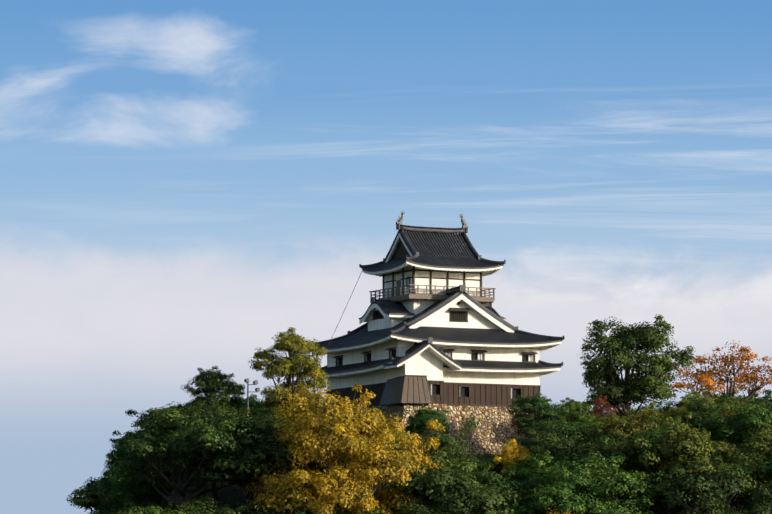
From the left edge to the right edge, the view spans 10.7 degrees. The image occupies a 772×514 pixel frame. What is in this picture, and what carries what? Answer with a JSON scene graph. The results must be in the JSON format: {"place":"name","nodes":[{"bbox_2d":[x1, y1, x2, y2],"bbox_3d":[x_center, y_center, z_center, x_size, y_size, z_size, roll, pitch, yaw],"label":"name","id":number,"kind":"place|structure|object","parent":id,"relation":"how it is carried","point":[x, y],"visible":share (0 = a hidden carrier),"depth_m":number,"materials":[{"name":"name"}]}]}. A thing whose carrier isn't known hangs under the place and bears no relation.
{"place":"outdoors","nodes":[
{"label":"outdoors","id":0,"kind":"place"},
{"bbox_2d":[0,0,771,513],"label":"sky","id":1,"kind":"structure","parent":0,"point":[186,185],"materials":[{"name":"blue"}]},
{"bbox_2d":[160,454,744,513],"bbox_3d":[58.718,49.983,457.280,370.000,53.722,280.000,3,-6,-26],"label":"castle hill","id":2,"kind":"structure","parent":0,"point":[224,493],"depth_m":415.72,"materials":[{"name":"green plant"}]},
{"bbox_2d":[66,486,159,513],"bbox_3d":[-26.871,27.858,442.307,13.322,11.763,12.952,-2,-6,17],"label":"tree","id":3,"kind":"object","parent":2,"relation":"on","point":[84,502],"visible":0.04,"depth_m":439.38,"materials":[{"name":"green plant"}]},
{"bbox_2d":[83,476,171,503],"bbox_3d":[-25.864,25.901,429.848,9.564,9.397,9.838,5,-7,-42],"label":"tree","id":4,"kind":"object","parent":2,"relation":"on","point":[92,491],"visible":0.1,"depth_m":429.11,"materials":[{"name":"green plant"}]},
{"bbox_2d":[104,450,153,508],"bbox_3d":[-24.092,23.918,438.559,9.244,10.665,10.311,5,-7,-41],"label":"tree","id":5,"kind":"object","parent":2,"relation":"on","point":[112,458],"depth_m":438.91,"materials":[{"name":"green plant"}]},
{"bbox_2d":[84,469,177,506],"bbox_3d":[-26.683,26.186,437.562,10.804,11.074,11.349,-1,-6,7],"label":"tree","id":6,"kind":"object","parent":2,"relation":"on","point":[100,480],"visible":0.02,"depth_m":436.95,"materials":[{"name":"green plant"}]},
{"bbox_2d":[90,470,177,513],"bbox_3d":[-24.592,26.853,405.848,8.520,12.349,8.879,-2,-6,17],"label":"tree","id":7,"kind":"object","parent":2,"relation":"on","point":[142,490],"visible":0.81,"depth_m":405.04,"materials":[{"name":"green plant"}]},
{"bbox_2d":[108,470,177,502],"bbox_3d":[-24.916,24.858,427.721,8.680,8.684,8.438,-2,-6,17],"label":"tree","id":8,"kind":"object","parent":2,"relation":"on","point":[115,482],"visible":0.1,"depth_m":425.83,"materials":[{"name":"green plant"}]},
{"bbox_2d":[109,401,187,450],"bbox_3d":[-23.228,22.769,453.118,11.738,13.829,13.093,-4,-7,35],"label":"tree","id":9,"kind":"object","parent":2,"relation":"on","point":[141,417],"depth_m":453.06,"materials":[{"name":"green plant"}]},
{"bbox_2d":[112,431,197,511],"bbox_3d":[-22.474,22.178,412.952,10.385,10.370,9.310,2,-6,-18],"label":"tree","id":10,"kind":"object","parent":2,"relation":"on","point":[119,445],"visible":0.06,"depth_m":411.80,"materials":[{"name":"green plant"}]},
{"bbox_2d":[110,499,240,513],"bbox_3d":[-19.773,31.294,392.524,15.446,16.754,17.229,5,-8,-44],"label":"tree","id":11,"kind":"object","parent":2,"relation":"on","point":[194,509],"visible":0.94,"depth_m":391.74,"materials":[{"name":"green plant"}]},
{"bbox_2d":[156,399,206,504],"bbox_3d":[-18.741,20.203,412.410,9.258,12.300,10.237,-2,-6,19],"label":"tree","id":12,"kind":"object","parent":2,"relation":"on","point":[200,402],"visible":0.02,"depth_m":413.56,"materials":[{"name":"green plant"}]},
{"bbox_2d":[170,399,197,410],"bbox_3d":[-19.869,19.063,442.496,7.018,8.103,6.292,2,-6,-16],"label":"tree","id":13,"kind":"object","parent":2,"relation":"on","point":[178,406],"visible":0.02,"depth_m":441.37,"materials":[{"name":"green plant"}]},
{"bbox_2d":[102,405,279,509],"bbox_3d":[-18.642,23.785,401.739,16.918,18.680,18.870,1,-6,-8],"label":"tree","id":14,"kind":"object","parent":2,"relation":"on","point":[200,435],"visible":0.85,"depth_m":399.56,"materials":[{"name":"green plant"}]},
{"bbox_2d":[139,400,250,506],"bbox_3d":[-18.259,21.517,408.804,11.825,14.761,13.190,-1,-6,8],"label":"tree","id":15,"kind":"object","parent":2,"relation":"on","point":[211,411],"visible":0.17,"depth_m":407.57,"materials":[{"name":"green plant"}]},
{"bbox_2d":[181,365,244,409],"bbox_3d":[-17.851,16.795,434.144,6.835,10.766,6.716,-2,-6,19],"label":"tree","id":16,"kind":"object","parent":2,"relation":"on","point":[208,386],"visible":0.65,"depth_m":433.49,"materials":[{"name":"green plant"}]},
{"bbox_2d":[189,397,249,505],"bbox_3d":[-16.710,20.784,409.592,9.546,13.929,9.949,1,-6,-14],"label":"tree","id":17,"kind":"object","parent":2,"relation":"on","point":[214,493],"visible":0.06,"depth_m":409.49,"materials":[{"name":"green plant"}]},
{"bbox_2d":[187,495,276,513],"bbox_3d":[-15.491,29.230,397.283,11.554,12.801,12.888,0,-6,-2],"label":"tree","id":18,"kind":"object","parent":2,"relation":"on","point":[226,508],"visible":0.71,"depth_m":396.12,"materials":[{"name":"green plant"}]},
{"bbox_2d":[244,378,259,416],"bbox_3d":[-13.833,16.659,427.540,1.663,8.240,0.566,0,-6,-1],"label":"floodlight pole","id":19,"kind":"object","parent":2,"relation":"on","point":[255,382],"visible":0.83,"depth_m":427.70,"materials":[{"name":"grey metal"}]},
{"bbox_2d":[238,396,266,418],"bbox_3d":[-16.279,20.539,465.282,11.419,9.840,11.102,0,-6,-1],"label":"tree","id":20,"kind":"object","parent":2,"relation":"on","point":[254,404],"visible":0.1,"depth_m":463.87,"materials":[{"name":"green plant"}]},
{"bbox_2d":[187,406,319,513],"bbox_3d":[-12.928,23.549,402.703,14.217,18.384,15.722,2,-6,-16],"label":"tree","id":21,"kind":"object","parent":2,"relation":"on","point":[276,452],"visible":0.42,"depth_m":399.34,"materials":[{"name":"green plant"}]},
{"bbox_2d":[243,390,264,405],"bbox_3d":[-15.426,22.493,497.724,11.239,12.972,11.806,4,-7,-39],"label":"tree","id":22,"kind":"object","parent":2,"relation":"on","point":[253,395],"depth_m":497.59,"materials":[{"name":"green plant"}]},
{"bbox_2d":[250,408,292,420],"bbox_3d":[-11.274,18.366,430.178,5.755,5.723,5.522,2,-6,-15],"label":"tree","id":23,"kind":"object","parent":2,"relation":"on","point":[256,415],"visible":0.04,"depth_m":430.12,"materials":[{"name":"green plant"}]},
{"bbox_2d":[265,411,287,427],"bbox_3d":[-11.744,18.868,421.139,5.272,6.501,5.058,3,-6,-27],"label":"tree","id":24,"kind":"object","parent":2,"relation":"on","point":[273,418],"visible":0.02,"depth_m":421.20,"materials":[{"name":"green plant"}]},
{"bbox_2d":[260,408,294,498],"bbox_3d":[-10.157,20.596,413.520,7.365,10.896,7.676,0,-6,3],"label":"tree","id":25,"kind":"object","parent":2,"relation":"on","point":[275,423],"visible":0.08,"depth_m":412.25,"materials":[{"name":"green plant"}]},
{"bbox_2d":[253,407,302,416],"bbox_3d":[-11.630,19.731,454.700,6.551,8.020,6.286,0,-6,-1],"label":"tree","id":26,"kind":"object","parent":2,"relation":"on","point":[261,411],"depth_m":455.57,"materials":[{"name":"green plant"}]},
{"bbox_2d":[253,500,314,513],"bbox_3d":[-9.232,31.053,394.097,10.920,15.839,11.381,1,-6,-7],"label":"tree","id":27,"kind":"object","parent":2,"relation":"on","point":[272,511],"visible":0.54,"depth_m":392.10,"materials":[{"name":"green plant"}]},
{"bbox_2d":[248,327,332,410],"bbox_3d":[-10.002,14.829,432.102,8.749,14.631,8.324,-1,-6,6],"label":"tree","id":28,"kind":"object","parent":2,"relation":"on","point":[297,347],"visible":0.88,"depth_m":430.95,"materials":[{"name":"green plant"}]},
{"bbox_2d":[280,434,369,486],"bbox_3d":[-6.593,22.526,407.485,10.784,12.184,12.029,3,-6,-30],"label":"tree","id":29,"kind":"object","parent":2,"relation":"on","point":[322,469],"visible":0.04,"depth_m":407.50,"materials":[{"name":"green plant"}]},
{"bbox_2d":[245,368,444,513],"bbox_3d":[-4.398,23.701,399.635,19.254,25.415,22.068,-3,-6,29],"label":"tree","id":30,"kind":"object","parent":2,"relation":"on","point":[328,427],"visible":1,"depth_m":394.64,"materials":[{"name":"yellow plant"}]},
{"bbox_2d":[337,499,385,513],"bbox_3d":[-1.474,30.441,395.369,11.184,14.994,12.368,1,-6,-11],"label":"tree","id":31,"kind":"object","parent":2,"relation":"on","point":[373,512],"visible":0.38,"depth_m":395.93,"materials":[{"name":"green plant"}]},
{"bbox_2d":[385,429,417,451],"bbox_3d":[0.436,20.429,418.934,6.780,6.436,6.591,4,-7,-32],"label":"tree","id":32,"kind":"object","parent":2,"relation":"on","point":[396,440],"visible":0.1,"depth_m":417.65,"materials":[{"name":"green plant"}]},
{"bbox_2d":[404,421,441,436],"bbox_3d":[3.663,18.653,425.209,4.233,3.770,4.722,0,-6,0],"label":"tree","id":33,"kind":"object","parent":2,"relation":"on","point":[405,428],"visible":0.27,"depth_m":424.39,"materials":[{"name":"green plant"}]},
{"bbox_2d":[406,406,451,451],"bbox_3d":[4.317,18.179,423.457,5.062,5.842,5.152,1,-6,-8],"label":"tree","id":34,"kind":"object","parent":2,"relation":"on","point":[421,415],"visible":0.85,"depth_m":423.02,"materials":[{"name":"green plant"}]},
{"bbox_2d":[309,211,564,453],"bbox_3d":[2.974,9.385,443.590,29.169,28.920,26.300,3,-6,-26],"label":"castle","id":35,"kind":"structure","parent":2,"relation":"on","point":[436,331],"depth_m":439.78,"materials":[{"name":"paint"}]},
{"bbox_2d":[406,424,477,505],"bbox_3d":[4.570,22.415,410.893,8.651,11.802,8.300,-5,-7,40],"label":"tree","id":36,"kind":"object","parent":2,"relation":"on","point":[444,440],"visible":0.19,"depth_m":409.42,"materials":[{"name":"green plant"}]},
{"bbox_2d":[383,448,529,513],"bbox_3d":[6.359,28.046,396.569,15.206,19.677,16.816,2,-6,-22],"label":"tree","id":37,"kind":"object","parent":2,"relation":"on","point":[440,484],"visible":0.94,"depth_m":394.34,"materials":[{"name":"green plant"}]},
{"bbox_2d":[426,503,496,513],"bbox_3d":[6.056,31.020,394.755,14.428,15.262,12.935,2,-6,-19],"label":"tree","id":38,"kind":"object","parent":2,"relation":"on","point":[463,512],"visible":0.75,"depth_m":392.08,"materials":[{"name":"green plant"}]},
{"bbox_2d":[428,448,496,484],"bbox_3d":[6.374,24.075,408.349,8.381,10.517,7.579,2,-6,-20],"label":"tree","id":39,"kind":"object","parent":2,"relation":"on","point":[455,461],"visible":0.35,"depth_m":408.20,"materials":[{"name":"green plant"}]},
{"bbox_2d":[461,412,478,457],"bbox_3d":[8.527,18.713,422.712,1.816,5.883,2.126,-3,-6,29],"label":"tree","id":40,"kind":"object","parent":2,"relation":"on","point":[468,425],"visible":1,"depth_m":422.81,"materials":[{"name":"green plant"}]},
{"bbox_2d":[427,461,540,513],"bbox_3d":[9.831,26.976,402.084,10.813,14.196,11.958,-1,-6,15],"label":"tree","id":41,"kind":"object","parent":2,"relation":"on","point":[487,479],"visible":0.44,"depth_m":399.73,"materials":[{"name":"green plant"}]},
{"bbox_2d":[451,452,517,482],"bbox_3d":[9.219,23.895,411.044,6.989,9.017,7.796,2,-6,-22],"label":"tree","id":42,"kind":"object","parent":2,"relation":"on","point":[487,457],"visible":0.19,"depth_m":410.04,"materials":[{"name":"green plant"}]},
{"bbox_2d":[488,438,534,487],"bbox_3d":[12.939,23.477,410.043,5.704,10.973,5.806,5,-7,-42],"label":"tree","id":43,"kind":"object","parent":2,"relation":"on","point":[509,453],"visible":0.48,"depth_m":409.52,"materials":[{"name":"yellow plant"}]},
{"bbox_2d":[510,412,525,441],"bbox_3d":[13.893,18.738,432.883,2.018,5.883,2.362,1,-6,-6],"label":"tree","id":44,"kind":"object","parent":2,"relation":"on","point":[512,421],"visible":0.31,"depth_m":432.97,"materials":[{"name":"green plant"}]},
{"bbox_2d":[496,445,559,513],"bbox_3d":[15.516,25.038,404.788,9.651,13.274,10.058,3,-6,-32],"label":"tree","id":45,"kind":"object","parent":2,"relation":"on","point":[532,464],"visible":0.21,"depth_m":404.70,"materials":[{"name":"green plant"}]},
{"bbox_2d":[518,418,552,434],"bbox_3d":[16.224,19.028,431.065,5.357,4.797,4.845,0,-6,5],"label":"tree","id":46,"kind":"object","parent":2,"relation":"on","point":[522,430],"visible":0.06,"depth_m":431.88,"materials":[{"name":"green plant"}]},
{"bbox_2d":[504,393,570,436],"bbox_3d":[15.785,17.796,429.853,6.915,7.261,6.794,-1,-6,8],"label":"tree","id":47,"kind":"object","parent":2,"relation":"on","point":[541,403],"visible":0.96,"depth_m":429.02,"materials":[{"name":"green plant"}]},
{"bbox_2d":[509,421,583,452],"bbox_3d":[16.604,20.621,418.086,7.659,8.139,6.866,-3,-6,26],"label":"tree","id":48,"kind":"object","parent":2,"relation":"on","point":[539,427],"visible":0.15,"depth_m":417.36,"materials":[{"name":"green plant"}]},
{"bbox_2d":[545,507,570,513],"bbox_3d":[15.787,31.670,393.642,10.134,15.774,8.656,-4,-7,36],"label":"tree","id":49,"kind":"object","parent":2,"relation":"on","point":[556,512],"visible":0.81,"depth_m":393.12,"materials":[{"name":"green plant"}]},
{"bbox_2d":[519,415,600,463],"bbox_3d":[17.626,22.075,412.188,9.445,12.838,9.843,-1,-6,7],"label":"tree","id":50,"kind":"object","parent":2,"relation":"on","point":[554,434],"visible":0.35,"depth_m":411.93,"materials":[{"name":"green plant"}]},
{"bbox_2d":[558,397,593,424],"bbox_3d":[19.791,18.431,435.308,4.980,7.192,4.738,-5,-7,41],"label":"tree","id":51,"kind":"object","parent":2,"relation":"on","point":[572,416],"visible":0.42,"depth_m":434.37,"materials":[{"name":"green plant"}]},
{"bbox_2d":[502,457,655,513],"bbox_3d":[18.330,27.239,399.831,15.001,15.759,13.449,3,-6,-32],"label":"tree","id":52,"kind":"object","parent":2,"relation":"on","point":[546,501],"visible":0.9,"depth_m":396.59,"materials":[{"name":"green plant"}]},
{"bbox_2d":[557,417,601,442],"bbox_3d":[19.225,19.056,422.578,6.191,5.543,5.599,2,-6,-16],"label":"tree","id":53,"kind":"object","parent":2,"relation":"on","point":[574,425],"visible":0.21,"depth_m":422.57,"materials":[{"name":"green plant"}]},
{"bbox_2d":[514,435,680,513],"bbox_3d":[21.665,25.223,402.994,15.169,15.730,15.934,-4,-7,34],"label":"tree","id":54,"kind":"object","parent":2,"relation":"on","point":[640,483],"visible":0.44,"depth_m":399.82,"materials":[{"name":"green plant"}]},
{"bbox_2d":[531,433,670,489],"bbox_3d":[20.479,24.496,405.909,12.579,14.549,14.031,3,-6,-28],"label":"tree","id":55,"kind":"object","parent":2,"relation":"on","point":[569,449],"visible":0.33,"depth_m":403.90,"materials":[{"name":"green plant"}]},
{"bbox_2d":[585,395,617,419],"bbox_3d":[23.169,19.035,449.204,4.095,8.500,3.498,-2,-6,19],"label":"tree","id":56,"kind":"object","parent":2,"relation":"on","point":[599,411],"visible":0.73,"depth_m":448.94,"materials":[{"name":"red plant"}]},
{"bbox_2d":[586,412,625,431],"bbox_3d":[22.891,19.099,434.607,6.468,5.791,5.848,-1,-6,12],"label":"tree","id":57,"kind":"object","parent":2,"relation":"on","point":[599,423],"visible":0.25,"depth_m":434.32,"materials":[{"name":"green plant"}]},
{"bbox_2d":[564,485,653,513],"bbox_3d":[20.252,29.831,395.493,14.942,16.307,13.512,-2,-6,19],"label":"tree","id":58,"kind":"object","parent":2,"relation":"on","point":[623,509],"visible":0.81,"depth_m":395.25,"materials":[{"name":"green plant"}]},
{"bbox_2d":[581,405,663,458],"bbox_3d":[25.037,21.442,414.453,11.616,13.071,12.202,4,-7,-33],"label":"tree","id":59,"kind":"object","parent":2,"relation":"on","point":[627,430],"visible":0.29,"depth_m":412.17,"materials":[{"name":"green plant"}]},
{"bbox_2d":[604,407,646,415],"bbox_3d":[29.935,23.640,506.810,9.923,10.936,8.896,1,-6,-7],"label":"tree","id":60,"kind":"object","parent":2,"relation":"on","point":[631,410],"depth_m":506.09,"materials":[{"name":"green plant"}]},
{"bbox_2d":[577,314,696,420],"bbox_3d":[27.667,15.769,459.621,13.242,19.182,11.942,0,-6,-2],"label":"tree","id":61,"kind":"object","parent":2,"relation":"on","point":[619,347],"visible":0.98,"depth_m":458.05,"materials":[{"name":"green plant"}]},
{"bbox_2d":[631,409,665,423],"bbox_3d":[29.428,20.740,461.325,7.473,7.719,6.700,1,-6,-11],"label":"tree","id":62,"kind":"object","parent":2,"relation":"on","point":[645,415],"visible":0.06,"depth_m":459.80,"materials":[{"name":"green plant"}]},
{"bbox_2d":[646,400,658,410],"bbox_3d":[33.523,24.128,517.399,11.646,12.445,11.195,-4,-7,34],"label":"tree","id":63,"kind":"object","parent":2,"relation":"on","point":[654,403],"depth_m":517.09,"materials":[{"name":"green plant"}]},
{"bbox_2d":[647,402,669,413],"bbox_3d":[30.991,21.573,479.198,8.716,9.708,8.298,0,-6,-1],"label":"tree","id":64,"kind":"object","parent":2,"relation":"on","point":[660,411],"visible":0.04,"depth_m":478.74,"materials":[{"name":"green plant"}]},
{"bbox_2d":[652,413,669,420],"bbox_3d":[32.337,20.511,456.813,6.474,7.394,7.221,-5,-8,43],"label":"tree","id":65,"kind":"object","parent":2,"relation":"on","point":[662,417],"visible":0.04,"depth_m":456.86,"materials":[{"name":"green plant"}]},
{"bbox_2d":[621,415,730,513],"bbox_3d":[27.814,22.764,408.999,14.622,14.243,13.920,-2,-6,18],"label":"tree","id":66,"kind":"object","parent":2,"relation":"on","point":[652,434],"visible":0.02,"depth_m":408.64,"materials":[{"name":"green plant"}]},
{"bbox_2d":[605,410,755,513],"bbox_3d":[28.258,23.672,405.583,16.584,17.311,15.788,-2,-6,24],"label":"tree","id":67,"kind":"object","parent":2,"relation":"on","point":[671,445],"visible":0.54,"depth_m":400.71,"materials":[{"name":"green plant"}]},
{"bbox_2d":[655,388,713,416],"bbox_3d":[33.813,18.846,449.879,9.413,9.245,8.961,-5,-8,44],"label":"tree","id":68,"kind":"object","parent":2,"relation":"on","point":[680,403],"visible":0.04,"depth_m":448.37,"materials":[{"name":"green plant"}]},
{"bbox_2d":[660,415,708,439],"bbox_3d":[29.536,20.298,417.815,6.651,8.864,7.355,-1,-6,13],"label":"tree","id":69,"kind":"object","parent":2,"relation":"on","point":[676,418],"visible":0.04,"depth_m":418.65,"materials":[{"name":"green plant"}]},
{"bbox_2d":[664,392,716,423],"bbox_3d":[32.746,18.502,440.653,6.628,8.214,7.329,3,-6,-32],"label":"tree","id":70,"kind":"object","parent":2,"relation":"on","point":[681,410],"visible":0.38,"depth_m":440.11,"materials":[{"name":"green plant"}]},
{"bbox_2d":[671,396,720,430],"bbox_3d":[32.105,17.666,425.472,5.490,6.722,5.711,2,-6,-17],"label":"tree","id":71,"kind":"object","parent":2,"relation":"on","point":[702,410],"visible":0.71,"depth_m":424.70,"materials":[{"name":"green plant"}]},
{"bbox_2d":[687,405,736,431],"bbox_3d":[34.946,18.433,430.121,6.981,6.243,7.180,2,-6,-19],"label":"tree","id":72,"kind":"object","parent":2,"relation":"on","point":[718,406],"visible":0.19,"depth_m":430.37,"materials":[{"name":"green plant"}]},
{"bbox_2d":[702,391,721,439],"bbox_3d":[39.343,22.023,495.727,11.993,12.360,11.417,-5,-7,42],"label":"tree","id":73,"kind":"object","parent":2,"relation":"on","point":[705,392],"visible":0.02,"depth_m":496.63,"materials":[{"name":"green plant"}]},
{"bbox_2d":[657,454,771,513],"bbox_3d":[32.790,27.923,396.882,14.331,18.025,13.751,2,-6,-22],"label":"tree","id":74,"kind":"object","parent":2,"relation":"on","point":[710,490],"visible":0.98,"depth_m":395.34,"materials":[{"name":"green plant"}]},
{"bbox_2d":[664,340,771,401],"bbox_3d":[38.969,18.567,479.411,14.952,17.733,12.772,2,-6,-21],"label":"tree","id":75,"kind":"object","parent":2,"relation":"on","point":[706,381],"visible":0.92,"depth_m":479.18,"materials":[{"name":"orange plant"}]},
{"bbox_2d":[679,423,771,512],"bbox_3d":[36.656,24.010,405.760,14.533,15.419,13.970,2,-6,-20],"label":"tree","id":76,"kind":"object","parent":2,"relation":"on","point":[764,443],"visible":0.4,"depth_m":404.48,"materials":[{"name":"green plant"}]},
{"bbox_2d":[710,394,740,405],"bbox_3d":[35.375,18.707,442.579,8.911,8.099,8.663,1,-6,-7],"label":"tree","id":77,"kind":"object","parent":2,"relation":"on","point":[724,398],"visible":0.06,"depth_m":442.05,"materials":[{"name":"green plant"}]},
{"bbox_2d":[702,386,752,400],"bbox_3d":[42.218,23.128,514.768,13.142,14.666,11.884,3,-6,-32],"label":"tree","id":78,"kind":"object","parent":2,"relation":"on","point":[738,397],"depth_m":516.70,"materials":[{"name":"green plant"}]},
{"bbox_2d":[712,402,743,409],"bbox_3d":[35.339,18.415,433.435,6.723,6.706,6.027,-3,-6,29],"label":"tree","id":79,"kind":"object","parent":2,"relation":"on","point":[727,406],"visible":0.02,"depth_m":432.44,"materials":[{"name":"green plant"}]},
{"bbox_2d":[714,391,744,444],"bbox_3d":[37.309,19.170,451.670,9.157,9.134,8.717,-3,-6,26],"label":"tree","id":80,"kind":"object","parent":2,"relation":"on","point":[734,393],"visible":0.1,"depth_m":451.01,"materials":[{"name":"green plant"}]},
{"bbox_2d":[692,441,771,512],"bbox_3d":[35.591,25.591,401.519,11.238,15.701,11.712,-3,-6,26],"label":"tree","id":81,"kind":"object","parent":2,"relation":"on","point":[739,458],"visible":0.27,"depth_m":400.56,"materials":[{"name":"green plant"}]},
{"bbox_2d":[693,394,771,446],"bbox_3d":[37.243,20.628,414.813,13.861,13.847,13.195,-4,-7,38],"label":"tree","id":82,"kind":"object","parent":2,"relation":"on","point":[748,420],"visible":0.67,"depth_m":411.31,"materials":[{"name":"green plant"}]},
{"bbox_2d":[703,398,767,443],"bbox_3d":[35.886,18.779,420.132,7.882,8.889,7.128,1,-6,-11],"label":"tree","id":83,"kind":"object","parent":2,"relation":"on","point":[732,412],"visible":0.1,"depth_m":420.33,"materials":[{"name":"green plant"}]},
{"bbox_2d":[733,449,771,490],"bbox_3d":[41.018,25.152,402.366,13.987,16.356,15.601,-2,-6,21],"label":"tree","id":84,"kind":"object","parent":2,"relation":"on","point":[769,466],"visible":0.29,"depth_m":399.71,"materials":[{"name":"green plant"}]},
{"bbox_2d":[738,397,766,408],"bbox_3d":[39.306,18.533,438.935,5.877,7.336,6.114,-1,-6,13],"label":"tree","id":85,"kind":"object","parent":2,"relation":"on","point":[760,401],"visible":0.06,"depth_m":438.99,"materials":[{"name":"green plant"}]},
{"bbox_2d":[740,389,767,404],"bbox_3d":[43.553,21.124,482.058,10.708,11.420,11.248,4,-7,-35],"label":"tree","id":86,"kind":"object","parent":2,"relation":"on","point":[757,395],"visible":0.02,"depth_m":480.96,"materials":[{"name":"green plant"}]},
{"bbox_2d":[746,389,771,405],"bbox_3d":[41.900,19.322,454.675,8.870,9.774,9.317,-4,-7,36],"label":"tree","id":87,"kind":"object","parent":2,"relation":"on","point":[769,391],"depth_m":454.70,"materials":[{"name":"green plant"}]}
]}

